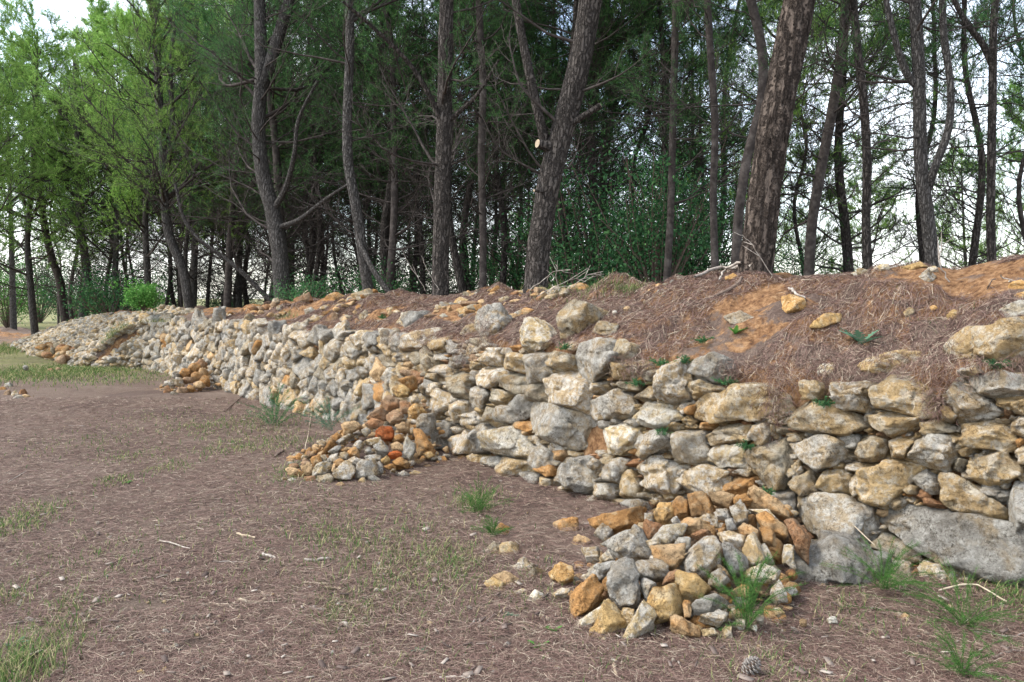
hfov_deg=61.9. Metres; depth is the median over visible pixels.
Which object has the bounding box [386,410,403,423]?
loose stone
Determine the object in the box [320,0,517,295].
pine tree
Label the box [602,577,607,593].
loose stone
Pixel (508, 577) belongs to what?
loose stone
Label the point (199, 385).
loose stone
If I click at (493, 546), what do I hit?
loose stone
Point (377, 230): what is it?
pine tree
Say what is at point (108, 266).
pine tree
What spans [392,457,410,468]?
loose stone
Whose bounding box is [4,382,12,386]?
loose stone
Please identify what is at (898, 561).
feathery plant
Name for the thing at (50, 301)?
shrub
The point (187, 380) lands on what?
loose stone
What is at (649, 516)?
loose stone
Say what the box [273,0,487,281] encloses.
pine tree
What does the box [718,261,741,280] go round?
root
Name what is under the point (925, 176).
pine tree
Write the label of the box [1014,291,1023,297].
loose stone
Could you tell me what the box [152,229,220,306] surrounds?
pine tree
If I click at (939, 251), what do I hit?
dead twig
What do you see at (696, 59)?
pine tree
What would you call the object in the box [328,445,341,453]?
loose stone
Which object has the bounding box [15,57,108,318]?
pine tree
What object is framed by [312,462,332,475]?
loose stone
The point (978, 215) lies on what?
pine tree
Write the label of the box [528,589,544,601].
loose stone
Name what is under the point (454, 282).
shrub
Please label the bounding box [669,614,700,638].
loose stone
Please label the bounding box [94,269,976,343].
bank grass
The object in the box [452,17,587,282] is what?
pine tree
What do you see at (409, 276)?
shrub
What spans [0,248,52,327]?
shrub
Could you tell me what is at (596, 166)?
pine tree
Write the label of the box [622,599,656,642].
loose stone
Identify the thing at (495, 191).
pine tree
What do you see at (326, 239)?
pine tree
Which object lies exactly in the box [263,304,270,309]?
loose stone
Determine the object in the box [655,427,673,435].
fern
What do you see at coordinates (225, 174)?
pine tree
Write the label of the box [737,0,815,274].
pine tree
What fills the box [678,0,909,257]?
pine tree
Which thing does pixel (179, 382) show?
loose stone
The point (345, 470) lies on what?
loose stone
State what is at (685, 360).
fern
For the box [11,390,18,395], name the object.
loose stone
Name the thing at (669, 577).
loose stone
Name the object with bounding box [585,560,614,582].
loose stone
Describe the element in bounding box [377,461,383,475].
loose stone
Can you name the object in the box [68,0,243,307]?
pine tree
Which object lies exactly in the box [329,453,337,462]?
loose stone
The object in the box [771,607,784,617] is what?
loose stone
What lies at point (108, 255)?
pine tree
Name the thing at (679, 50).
pine tree
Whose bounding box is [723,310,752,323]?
loose stone
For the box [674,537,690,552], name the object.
loose stone
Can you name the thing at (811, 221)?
pine tree
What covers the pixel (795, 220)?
pine tree
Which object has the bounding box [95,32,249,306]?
pine tree
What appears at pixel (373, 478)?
loose stone
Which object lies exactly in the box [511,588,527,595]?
loose stone
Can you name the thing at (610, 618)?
loose stone
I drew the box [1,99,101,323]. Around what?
pine tree
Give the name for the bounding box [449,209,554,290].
shrub
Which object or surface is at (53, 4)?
sky
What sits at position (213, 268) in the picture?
pine tree
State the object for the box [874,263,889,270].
loose stone
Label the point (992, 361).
fern
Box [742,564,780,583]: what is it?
loose stone
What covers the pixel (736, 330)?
weed
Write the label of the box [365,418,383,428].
loose stone
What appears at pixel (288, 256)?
pine tree
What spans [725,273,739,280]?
loose stone
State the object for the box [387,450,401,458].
loose stone
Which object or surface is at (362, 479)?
loose stone
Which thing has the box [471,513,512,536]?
feathery plant
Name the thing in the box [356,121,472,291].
pine tree
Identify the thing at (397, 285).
shrub
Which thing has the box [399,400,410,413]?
loose stone
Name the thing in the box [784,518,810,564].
loose stone
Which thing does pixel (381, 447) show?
loose stone
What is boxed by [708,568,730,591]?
loose stone
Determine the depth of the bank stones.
7.36 m
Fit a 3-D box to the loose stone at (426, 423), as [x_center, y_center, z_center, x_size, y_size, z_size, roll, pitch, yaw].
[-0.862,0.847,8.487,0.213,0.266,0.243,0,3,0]
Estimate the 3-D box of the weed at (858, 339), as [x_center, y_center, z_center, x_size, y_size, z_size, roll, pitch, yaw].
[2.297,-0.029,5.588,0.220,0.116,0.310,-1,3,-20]
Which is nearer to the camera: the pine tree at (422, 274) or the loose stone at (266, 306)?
the loose stone at (266, 306)
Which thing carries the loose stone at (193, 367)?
on the stone chips
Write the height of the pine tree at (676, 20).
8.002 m
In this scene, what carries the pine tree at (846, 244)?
on the embankment
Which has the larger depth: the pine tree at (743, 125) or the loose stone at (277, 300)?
the pine tree at (743, 125)
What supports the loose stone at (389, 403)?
on the stone chips
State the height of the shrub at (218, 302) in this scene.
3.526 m
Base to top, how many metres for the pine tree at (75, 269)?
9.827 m
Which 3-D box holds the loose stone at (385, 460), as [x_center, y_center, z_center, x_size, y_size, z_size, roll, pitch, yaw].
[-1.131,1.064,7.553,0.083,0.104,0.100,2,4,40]
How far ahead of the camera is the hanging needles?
5.38 m
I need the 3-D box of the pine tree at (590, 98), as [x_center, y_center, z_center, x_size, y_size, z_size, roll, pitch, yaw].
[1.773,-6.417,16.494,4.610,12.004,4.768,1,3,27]
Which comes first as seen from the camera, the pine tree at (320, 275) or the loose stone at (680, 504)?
the loose stone at (680, 504)
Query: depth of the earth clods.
10.12 m
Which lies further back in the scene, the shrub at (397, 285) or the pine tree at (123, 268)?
the pine tree at (123, 268)
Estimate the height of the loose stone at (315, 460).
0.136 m
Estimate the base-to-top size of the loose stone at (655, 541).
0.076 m
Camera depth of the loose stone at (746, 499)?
5.01 m
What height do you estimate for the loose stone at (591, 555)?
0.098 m
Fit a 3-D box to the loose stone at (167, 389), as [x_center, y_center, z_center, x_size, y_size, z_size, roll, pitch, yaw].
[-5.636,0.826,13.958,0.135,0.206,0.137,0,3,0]
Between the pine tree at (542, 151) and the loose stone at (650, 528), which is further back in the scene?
the pine tree at (542, 151)
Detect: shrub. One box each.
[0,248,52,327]
[1,236,76,322]
[34,257,105,322]
[46,254,174,319]
[64,262,132,316]
[120,263,177,310]
[197,268,264,307]
[260,268,337,300]
[289,251,358,297]
[290,274,357,298]
[321,255,422,293]
[371,254,450,293]
[411,245,497,293]
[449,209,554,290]
[492,190,639,286]
[493,143,699,287]
[560,119,745,283]
[629,171,744,276]
[773,236,854,275]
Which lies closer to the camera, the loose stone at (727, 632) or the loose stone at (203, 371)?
the loose stone at (727, 632)
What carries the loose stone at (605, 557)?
on the stone chips
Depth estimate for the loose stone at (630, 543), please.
4.68 m
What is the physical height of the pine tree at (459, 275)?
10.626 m
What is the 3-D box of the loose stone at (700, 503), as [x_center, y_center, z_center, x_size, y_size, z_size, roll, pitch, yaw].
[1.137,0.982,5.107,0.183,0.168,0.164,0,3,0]
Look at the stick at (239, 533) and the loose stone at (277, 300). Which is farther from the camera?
the loose stone at (277, 300)
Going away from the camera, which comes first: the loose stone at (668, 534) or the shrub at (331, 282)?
the loose stone at (668, 534)
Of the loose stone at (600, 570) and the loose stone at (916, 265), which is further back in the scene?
the loose stone at (916, 265)
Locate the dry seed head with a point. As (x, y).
(899, 570)
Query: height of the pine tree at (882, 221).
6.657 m
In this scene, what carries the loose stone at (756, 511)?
on the stone chips
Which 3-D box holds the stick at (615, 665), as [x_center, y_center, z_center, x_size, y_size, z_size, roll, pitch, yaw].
[0.431,1.373,3.564,0.027,0.020,0.164,0,3,0]
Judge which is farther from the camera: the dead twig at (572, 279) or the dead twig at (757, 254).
the dead twig at (572, 279)
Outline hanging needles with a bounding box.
[382,310,1016,448]
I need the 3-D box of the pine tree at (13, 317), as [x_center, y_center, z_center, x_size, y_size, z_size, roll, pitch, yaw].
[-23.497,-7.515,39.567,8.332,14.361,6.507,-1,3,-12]
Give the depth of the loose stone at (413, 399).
8.81 m
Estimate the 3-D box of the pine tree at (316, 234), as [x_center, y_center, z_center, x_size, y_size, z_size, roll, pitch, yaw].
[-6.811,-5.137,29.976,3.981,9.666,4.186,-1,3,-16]
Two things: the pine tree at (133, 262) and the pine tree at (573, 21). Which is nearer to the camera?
the pine tree at (573, 21)
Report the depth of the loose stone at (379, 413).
8.65 m
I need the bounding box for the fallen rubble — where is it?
[35,339,79,365]
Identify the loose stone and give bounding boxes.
[3,390,10,394]
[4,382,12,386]
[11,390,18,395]
[19,389,27,393]
[163,385,170,392]
[164,380,175,386]
[172,371,181,378]
[174,377,184,386]
[176,387,188,392]
[179,368,191,376]
[183,377,193,383]
[187,363,200,372]
[187,385,195,391]
[191,371,202,381]
[194,381,205,388]
[195,359,206,367]
[199,367,208,375]
[199,375,210,386]
[248,305,257,310]
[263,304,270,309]
[271,298,279,303]
[285,467,304,476]
[293,292,312,302]
[301,462,312,475]
[303,476,316,480]
[304,307,314,313]
[310,454,321,467]
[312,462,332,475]
[316,473,334,481]
[321,439,335,453]
[321,455,326,461]
[323,292,344,301]
[326,312,338,321]
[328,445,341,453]
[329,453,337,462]
[332,432,341,445]
[332,460,355,480]
[334,458,343,467]
[336,433,353,445]
[340,451,349,459]
[341,421,362,434]
[347,446,359,457]
[348,456,360,466]
[351,288,375,300]
[353,440,363,452]
[355,458,378,478]
[358,477,366,482]
[359,310,368,319]
[361,427,371,437]
[363,437,381,446]
[364,447,371,454]
[364,454,380,461]
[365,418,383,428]
[368,407,388,421]
[368,475,381,481]
[373,439,388,457]
[375,425,393,441]
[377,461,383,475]
[380,395,399,411]
[380,456,389,464]
[383,464,394,469]
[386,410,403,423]
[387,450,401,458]
[390,441,402,451]
[391,384,409,397]
[392,434,404,442]
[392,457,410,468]
[395,422,409,433]
[396,312,404,326]
[397,470,409,476]
[398,376,417,392]
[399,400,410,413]
[401,436,416,460]
[407,403,426,418]
[408,394,419,404]
[410,470,421,474]
[413,428,435,457]
[416,412,435,435]
[423,451,434,458]
[456,306,466,313]
[473,303,481,310]
[482,541,499,553]
[484,577,506,590]
[493,571,521,585]
[495,523,509,534]
[499,541,519,554]
[511,557,535,570]
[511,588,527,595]
[526,567,546,577]
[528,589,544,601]
[548,562,573,584]
[553,516,578,530]
[553,587,570,597]
[569,573,603,618]
[571,534,591,544]
[575,606,600,628]
[581,546,599,563]
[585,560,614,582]
[587,506,646,535]
[589,598,627,637]
[594,523,613,541]
[599,551,614,562]
[601,524,651,561]
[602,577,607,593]
[606,557,640,609]
[621,607,633,623]
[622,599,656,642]
[635,558,669,581]
[640,577,656,601]
[642,519,662,539]
[644,513,654,521]
[646,537,662,549]
[647,583,682,624]
[649,543,685,570]
[652,523,687,544]
[653,502,673,524]
[662,569,676,585]
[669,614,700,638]
[671,516,680,523]
[672,496,690,520]
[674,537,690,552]
[675,569,710,602]
[680,517,716,535]
[680,535,721,581]
[682,600,691,618]
[687,491,715,516]
[690,593,729,618]
[691,529,712,540]
[698,609,728,627]
[699,513,718,528]
[701,628,718,636]
[708,491,734,509]
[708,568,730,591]
[713,508,730,520]
[714,564,729,575]
[717,530,745,551]
[720,547,724,565]
[721,541,748,576]
[722,626,732,641]
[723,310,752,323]
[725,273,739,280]
[725,518,736,530]
[729,499,748,526]
[733,493,752,507]
[734,523,762,542]
[736,619,745,630]
[742,532,766,566]
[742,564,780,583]
[747,485,789,520]
[748,509,777,519]
[750,625,756,632]
[755,615,763,624]
[756,511,787,539]
[759,526,783,563]
[761,543,774,564]
[769,579,787,605]
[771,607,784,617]
[781,294,806,312]
[782,544,795,569]
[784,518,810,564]
[799,619,806,626]
[809,312,841,327]
[817,363,833,375]
[826,616,837,623]
[851,268,868,276]
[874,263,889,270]
[899,612,910,619]
[900,261,928,269]
[903,307,914,316]
[919,268,935,281]
[926,266,938,271]
[946,309,958,319]
[998,300,1023,316]
[1008,279,1023,288]
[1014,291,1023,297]
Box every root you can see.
[682,276,742,302]
[694,264,750,277]
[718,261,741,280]
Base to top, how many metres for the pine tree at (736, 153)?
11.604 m
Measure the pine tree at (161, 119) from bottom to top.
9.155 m
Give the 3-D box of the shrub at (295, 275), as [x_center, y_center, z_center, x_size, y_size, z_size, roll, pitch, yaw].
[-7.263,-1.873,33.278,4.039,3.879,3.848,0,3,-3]
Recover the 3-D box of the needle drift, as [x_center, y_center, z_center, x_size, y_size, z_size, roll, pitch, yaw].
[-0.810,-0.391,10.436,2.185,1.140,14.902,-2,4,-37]
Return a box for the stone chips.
[159,367,800,635]
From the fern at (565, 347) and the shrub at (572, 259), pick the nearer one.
the fern at (565, 347)
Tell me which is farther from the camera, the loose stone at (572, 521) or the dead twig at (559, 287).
the dead twig at (559, 287)
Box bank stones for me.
[600,276,993,323]
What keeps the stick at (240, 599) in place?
on the ground at (116, 389)
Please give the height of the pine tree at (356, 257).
9.860 m
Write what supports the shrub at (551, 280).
on the embankment
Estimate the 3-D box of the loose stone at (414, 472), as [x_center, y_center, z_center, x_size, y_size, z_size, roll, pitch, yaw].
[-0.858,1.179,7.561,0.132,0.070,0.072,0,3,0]
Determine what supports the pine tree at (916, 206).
on the embankment
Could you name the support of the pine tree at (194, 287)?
on the embankment
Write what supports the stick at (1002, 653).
on the ground at (116, 389)
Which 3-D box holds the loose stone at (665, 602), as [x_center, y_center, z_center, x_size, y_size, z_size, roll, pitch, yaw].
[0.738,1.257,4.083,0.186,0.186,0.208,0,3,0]
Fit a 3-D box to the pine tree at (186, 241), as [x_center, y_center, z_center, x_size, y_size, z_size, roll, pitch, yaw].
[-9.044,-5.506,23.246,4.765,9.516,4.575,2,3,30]
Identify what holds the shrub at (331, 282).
on the embankment
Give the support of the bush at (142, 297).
on the embankment
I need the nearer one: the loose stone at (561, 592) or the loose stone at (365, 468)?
the loose stone at (561, 592)
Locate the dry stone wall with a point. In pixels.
(564, 402)
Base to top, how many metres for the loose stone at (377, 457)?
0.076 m
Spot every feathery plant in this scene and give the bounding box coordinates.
[237,381,313,425]
[300,395,359,429]
[450,474,515,514]
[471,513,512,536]
[694,549,807,630]
[819,534,957,590]
[847,558,1023,653]
[902,618,1022,681]
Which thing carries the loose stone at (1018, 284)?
on the embankment
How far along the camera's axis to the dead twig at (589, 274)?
8.65 m
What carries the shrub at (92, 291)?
on the embankment
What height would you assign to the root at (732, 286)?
0.227 m
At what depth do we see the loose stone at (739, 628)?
3.96 m
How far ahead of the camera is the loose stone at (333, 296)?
13.81 m
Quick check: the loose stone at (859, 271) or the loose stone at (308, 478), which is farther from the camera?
the loose stone at (308, 478)
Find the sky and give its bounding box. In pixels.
[0,0,1023,298]
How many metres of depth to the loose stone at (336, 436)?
7.92 m
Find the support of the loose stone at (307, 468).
on the stone chips
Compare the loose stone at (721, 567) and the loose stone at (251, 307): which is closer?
the loose stone at (721, 567)
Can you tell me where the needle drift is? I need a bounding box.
[209,254,1023,406]
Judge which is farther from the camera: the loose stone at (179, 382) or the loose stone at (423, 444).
the loose stone at (179, 382)
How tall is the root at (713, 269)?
0.138 m
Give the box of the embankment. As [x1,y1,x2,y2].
[0,258,1023,556]
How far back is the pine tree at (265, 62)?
16.03 m
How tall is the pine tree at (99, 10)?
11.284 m
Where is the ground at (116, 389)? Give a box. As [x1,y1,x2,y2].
[0,299,1023,681]
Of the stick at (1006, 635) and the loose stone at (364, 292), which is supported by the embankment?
the loose stone at (364, 292)
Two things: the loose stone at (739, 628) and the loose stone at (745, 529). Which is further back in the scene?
the loose stone at (745, 529)
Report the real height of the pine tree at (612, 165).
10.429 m
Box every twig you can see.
[160,540,188,548]
[402,250,424,289]
[530,269,572,289]
[538,276,592,295]
[546,268,597,292]
[548,258,558,290]
[572,266,602,287]
[734,232,772,275]
[937,231,953,281]
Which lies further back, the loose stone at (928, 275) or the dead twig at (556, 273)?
the dead twig at (556, 273)
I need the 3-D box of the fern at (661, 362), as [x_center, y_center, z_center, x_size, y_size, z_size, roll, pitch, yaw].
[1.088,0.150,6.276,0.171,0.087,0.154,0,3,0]
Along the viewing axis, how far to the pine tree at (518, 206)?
30.55 m
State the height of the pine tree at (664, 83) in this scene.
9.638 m
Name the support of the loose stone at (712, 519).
on the loose stone at (695, 525)
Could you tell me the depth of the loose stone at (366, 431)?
7.93 m
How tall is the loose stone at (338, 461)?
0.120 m
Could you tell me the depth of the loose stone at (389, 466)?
7.45 m
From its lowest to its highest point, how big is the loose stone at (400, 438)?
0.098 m
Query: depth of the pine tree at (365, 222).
27.23 m
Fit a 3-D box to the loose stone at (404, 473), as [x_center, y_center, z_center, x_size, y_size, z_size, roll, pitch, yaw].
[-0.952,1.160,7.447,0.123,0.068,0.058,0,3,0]
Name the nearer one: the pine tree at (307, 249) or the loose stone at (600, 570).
the loose stone at (600, 570)
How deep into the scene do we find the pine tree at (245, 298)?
30.51 m
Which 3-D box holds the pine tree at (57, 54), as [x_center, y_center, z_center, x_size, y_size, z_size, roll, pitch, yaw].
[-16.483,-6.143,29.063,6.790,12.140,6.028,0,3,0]
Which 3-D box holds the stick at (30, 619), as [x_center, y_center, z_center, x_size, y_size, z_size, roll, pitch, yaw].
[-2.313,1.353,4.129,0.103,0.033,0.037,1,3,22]
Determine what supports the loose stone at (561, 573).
on the ground at (116, 389)
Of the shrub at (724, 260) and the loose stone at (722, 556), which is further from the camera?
the shrub at (724, 260)
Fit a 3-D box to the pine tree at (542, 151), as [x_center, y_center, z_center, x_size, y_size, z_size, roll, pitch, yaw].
[0.614,-5.818,21.425,5.379,11.189,5.603,-1,3,-13]
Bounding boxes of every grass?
[0,340,1023,681]
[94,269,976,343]
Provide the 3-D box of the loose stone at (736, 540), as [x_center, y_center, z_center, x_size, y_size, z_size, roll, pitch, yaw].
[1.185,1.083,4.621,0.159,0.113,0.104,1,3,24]
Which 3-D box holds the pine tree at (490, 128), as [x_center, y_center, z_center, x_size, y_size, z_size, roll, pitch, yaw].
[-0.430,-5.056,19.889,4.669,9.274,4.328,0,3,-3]
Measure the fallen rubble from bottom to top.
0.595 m
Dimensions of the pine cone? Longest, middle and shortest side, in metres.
0.096 x 0.073 x 0.073 m
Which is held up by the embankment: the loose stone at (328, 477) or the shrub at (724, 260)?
the shrub at (724, 260)
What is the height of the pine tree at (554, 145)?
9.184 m
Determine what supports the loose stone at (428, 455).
on the stone chips
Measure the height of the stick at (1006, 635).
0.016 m
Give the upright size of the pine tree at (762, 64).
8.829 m
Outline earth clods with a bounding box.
[211,283,588,322]
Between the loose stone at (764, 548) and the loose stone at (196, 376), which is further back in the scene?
the loose stone at (196, 376)
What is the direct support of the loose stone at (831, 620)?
on the ground at (116, 389)
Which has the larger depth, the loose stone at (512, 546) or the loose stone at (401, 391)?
the loose stone at (401, 391)
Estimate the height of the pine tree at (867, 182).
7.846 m
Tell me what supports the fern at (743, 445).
on the dry stone wall
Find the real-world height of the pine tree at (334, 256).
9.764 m
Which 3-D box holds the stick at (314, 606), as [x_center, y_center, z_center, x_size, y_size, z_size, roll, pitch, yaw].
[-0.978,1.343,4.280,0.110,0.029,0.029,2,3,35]
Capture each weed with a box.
[528,640,548,650]
[545,626,560,631]
[728,325,747,333]
[838,327,882,344]
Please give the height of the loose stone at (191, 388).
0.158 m
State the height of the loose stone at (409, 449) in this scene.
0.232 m
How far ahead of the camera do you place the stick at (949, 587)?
4.41 m
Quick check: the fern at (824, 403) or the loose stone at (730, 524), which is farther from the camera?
the fern at (824, 403)
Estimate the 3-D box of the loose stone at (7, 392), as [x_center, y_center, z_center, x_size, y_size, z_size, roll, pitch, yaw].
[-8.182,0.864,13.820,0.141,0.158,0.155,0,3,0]
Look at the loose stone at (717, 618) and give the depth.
3.97 m
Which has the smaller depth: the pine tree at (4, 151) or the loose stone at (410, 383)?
the loose stone at (410, 383)
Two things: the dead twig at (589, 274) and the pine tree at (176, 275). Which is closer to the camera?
the dead twig at (589, 274)
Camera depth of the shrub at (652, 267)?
13.68 m
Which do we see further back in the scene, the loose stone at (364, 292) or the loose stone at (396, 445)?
the loose stone at (364, 292)
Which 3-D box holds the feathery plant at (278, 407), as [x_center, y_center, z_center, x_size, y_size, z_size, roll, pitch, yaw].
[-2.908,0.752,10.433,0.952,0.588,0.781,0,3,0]
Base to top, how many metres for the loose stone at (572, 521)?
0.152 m
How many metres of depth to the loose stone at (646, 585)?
4.17 m
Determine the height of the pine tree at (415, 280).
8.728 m
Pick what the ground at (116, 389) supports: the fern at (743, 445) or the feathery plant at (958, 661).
the feathery plant at (958, 661)
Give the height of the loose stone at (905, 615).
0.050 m
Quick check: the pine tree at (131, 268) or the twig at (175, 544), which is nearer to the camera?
the twig at (175, 544)
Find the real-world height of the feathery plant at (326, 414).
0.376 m
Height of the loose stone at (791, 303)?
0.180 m
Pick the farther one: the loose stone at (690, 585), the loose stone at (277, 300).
the loose stone at (277, 300)
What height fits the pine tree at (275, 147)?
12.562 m
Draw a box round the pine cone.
[741,656,760,675]
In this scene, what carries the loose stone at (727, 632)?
on the ground at (116, 389)
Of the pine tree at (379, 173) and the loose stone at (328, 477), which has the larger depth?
the pine tree at (379, 173)
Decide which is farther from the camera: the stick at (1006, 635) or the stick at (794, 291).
the stick at (794, 291)
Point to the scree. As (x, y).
(81, 335)
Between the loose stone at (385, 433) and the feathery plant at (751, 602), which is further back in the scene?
the loose stone at (385, 433)
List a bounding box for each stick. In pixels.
[24,617,41,622]
[134,556,152,563]
[210,595,269,606]
[234,597,267,603]
[236,532,254,537]
[262,552,274,558]
[304,557,331,561]
[310,605,324,611]
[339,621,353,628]
[439,675,469,680]
[611,662,617,679]
[788,287,805,298]
[815,502,873,544]
[938,583,1006,601]
[982,630,1023,636]
[991,649,1023,658]
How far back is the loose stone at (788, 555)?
4.57 m
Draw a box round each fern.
[556,342,571,349]
[623,378,647,386]
[648,357,670,365]
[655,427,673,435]
[673,355,692,363]
[691,335,714,342]
[711,376,738,385]
[734,439,755,449]
[762,484,774,494]
[813,396,834,407]
[982,359,1012,369]
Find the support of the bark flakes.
on the ground at (116, 389)
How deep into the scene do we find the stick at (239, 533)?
5.53 m
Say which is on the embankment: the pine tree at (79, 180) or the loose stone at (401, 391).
the pine tree at (79, 180)
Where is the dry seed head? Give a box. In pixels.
[891,538,913,588]
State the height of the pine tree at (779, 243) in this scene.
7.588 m
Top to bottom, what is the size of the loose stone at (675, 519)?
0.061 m
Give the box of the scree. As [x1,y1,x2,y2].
[8,304,201,368]
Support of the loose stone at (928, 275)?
on the embankment
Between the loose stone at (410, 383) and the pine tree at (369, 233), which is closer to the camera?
the loose stone at (410, 383)
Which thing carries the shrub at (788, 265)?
on the embankment
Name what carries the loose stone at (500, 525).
on the ground at (116, 389)
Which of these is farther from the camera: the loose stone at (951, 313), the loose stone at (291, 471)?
the loose stone at (291, 471)
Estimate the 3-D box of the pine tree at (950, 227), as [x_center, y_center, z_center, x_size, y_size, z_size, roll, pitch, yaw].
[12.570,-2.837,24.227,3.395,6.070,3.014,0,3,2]
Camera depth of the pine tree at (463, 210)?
18.02 m
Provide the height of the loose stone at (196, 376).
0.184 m
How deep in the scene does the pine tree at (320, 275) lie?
26.13 m
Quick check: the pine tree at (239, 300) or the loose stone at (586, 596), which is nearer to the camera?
the loose stone at (586, 596)
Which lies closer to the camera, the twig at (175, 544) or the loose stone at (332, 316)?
the twig at (175, 544)
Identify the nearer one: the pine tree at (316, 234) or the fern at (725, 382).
the fern at (725, 382)
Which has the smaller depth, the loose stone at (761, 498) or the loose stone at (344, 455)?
the loose stone at (761, 498)
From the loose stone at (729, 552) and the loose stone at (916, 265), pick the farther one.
the loose stone at (916, 265)
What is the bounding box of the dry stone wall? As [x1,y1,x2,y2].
[132,298,1023,587]
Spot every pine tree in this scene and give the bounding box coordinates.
[0,0,115,333]
[0,1,88,311]
[0,6,64,219]
[0,26,75,329]
[0,38,174,318]
[0,40,101,321]
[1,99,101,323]
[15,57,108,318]
[23,0,296,308]
[24,115,135,311]
[29,0,175,311]
[41,55,157,311]
[51,91,167,308]
[54,73,178,310]
[56,48,177,310]
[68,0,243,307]
[76,167,174,298]
[85,0,258,306]
[87,0,286,276]
[94,82,214,306]
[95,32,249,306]
[109,54,227,304]
[125,0,302,288]
[131,0,381,300]
[132,0,327,307]
[140,71,266,307]
[150,78,234,298]
[150,131,271,301]
[151,0,371,297]
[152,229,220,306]
[157,0,298,307]
[171,71,288,306]
[175,204,261,305]
[177,127,271,307]
[202,76,295,304]
[206,0,347,301]
[211,0,403,293]
[213,0,404,293]
[213,0,480,292]
[216,78,331,303]
[217,0,381,284]
[234,214,301,303]
[243,62,348,287]
[245,2,385,296]
[245,155,345,301]
[261,48,384,297]
[263,0,520,290]
[266,66,349,291]
[269,1,465,284]
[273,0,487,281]
[289,6,434,293]
[292,3,433,290]
[292,140,373,294]
[293,91,454,288]
[299,0,566,292]
[316,0,505,293]
[317,13,431,283]
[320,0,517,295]
[323,43,410,288]
[340,0,571,288]
[344,81,475,292]
[350,91,470,292]
[354,18,492,292]
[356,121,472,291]
[359,0,619,283]
[379,129,471,291]
[384,1,533,293]
[401,0,565,287]
[407,0,562,288]
[422,55,538,291]
[431,3,603,286]
[432,3,645,263]
[452,0,709,284]
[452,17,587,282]
[452,30,539,289]
[461,0,715,293]
[469,111,569,281]
[489,0,654,286]
[507,0,716,283]
[538,0,756,278]
[539,50,638,252]
[542,0,699,261]
[542,0,753,283]
[542,0,789,282]
[563,0,774,263]
[566,19,653,249]
[594,0,829,271]
[607,0,753,281]
[615,81,744,273]
[619,0,784,268]
[628,0,877,270]
[630,0,794,255]
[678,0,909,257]
[714,0,932,275]
[718,0,985,273]
[728,135,833,276]
[736,0,963,275]
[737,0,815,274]
[768,0,1022,267]
[772,0,944,269]
[776,139,862,275]
[794,0,1023,274]
[797,124,918,273]
[813,0,1023,267]
[844,0,1023,261]
[889,0,1023,269]
[891,136,1011,269]
[944,77,1023,269]
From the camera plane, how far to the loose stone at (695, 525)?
4.69 m
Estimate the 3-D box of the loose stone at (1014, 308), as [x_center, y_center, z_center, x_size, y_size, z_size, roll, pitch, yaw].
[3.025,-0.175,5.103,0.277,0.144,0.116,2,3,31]
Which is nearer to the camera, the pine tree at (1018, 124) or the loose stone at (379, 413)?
the loose stone at (379, 413)
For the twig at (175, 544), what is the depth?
5.32 m
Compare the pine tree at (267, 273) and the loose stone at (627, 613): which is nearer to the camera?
the loose stone at (627, 613)
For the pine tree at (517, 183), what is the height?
10.830 m
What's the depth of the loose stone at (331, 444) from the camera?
7.79 m
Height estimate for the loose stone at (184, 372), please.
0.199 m
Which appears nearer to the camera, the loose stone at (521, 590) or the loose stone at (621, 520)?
the loose stone at (521, 590)
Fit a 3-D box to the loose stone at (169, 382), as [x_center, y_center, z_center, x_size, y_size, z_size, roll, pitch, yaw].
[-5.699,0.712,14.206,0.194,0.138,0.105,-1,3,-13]
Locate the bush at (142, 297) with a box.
[109,277,169,310]
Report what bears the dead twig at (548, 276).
on the needle drift
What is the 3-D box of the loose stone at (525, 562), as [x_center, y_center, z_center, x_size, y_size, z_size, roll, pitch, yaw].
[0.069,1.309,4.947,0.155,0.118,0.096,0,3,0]
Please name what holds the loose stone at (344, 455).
on the stone chips
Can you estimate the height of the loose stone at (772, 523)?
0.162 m
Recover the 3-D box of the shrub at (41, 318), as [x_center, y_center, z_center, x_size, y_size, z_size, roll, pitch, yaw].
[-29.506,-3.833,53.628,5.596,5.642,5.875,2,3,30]
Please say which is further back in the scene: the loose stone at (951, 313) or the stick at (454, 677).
the loose stone at (951, 313)
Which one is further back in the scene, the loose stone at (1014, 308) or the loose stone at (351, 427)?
the loose stone at (351, 427)
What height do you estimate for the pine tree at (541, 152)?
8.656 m
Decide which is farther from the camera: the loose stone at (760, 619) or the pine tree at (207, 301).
the pine tree at (207, 301)
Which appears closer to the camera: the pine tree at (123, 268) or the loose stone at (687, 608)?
the loose stone at (687, 608)
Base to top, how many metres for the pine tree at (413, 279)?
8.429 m
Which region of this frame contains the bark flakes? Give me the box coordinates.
[0,419,1009,681]
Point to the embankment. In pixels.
(770, 318)
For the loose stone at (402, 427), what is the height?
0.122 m
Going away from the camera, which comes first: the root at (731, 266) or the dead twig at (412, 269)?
the root at (731, 266)
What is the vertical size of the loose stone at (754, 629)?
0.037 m
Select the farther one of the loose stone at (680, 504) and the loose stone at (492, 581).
the loose stone at (680, 504)
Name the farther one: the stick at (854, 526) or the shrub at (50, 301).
the shrub at (50, 301)
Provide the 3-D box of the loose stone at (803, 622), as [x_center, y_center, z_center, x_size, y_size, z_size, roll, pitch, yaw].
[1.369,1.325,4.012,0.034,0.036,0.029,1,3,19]

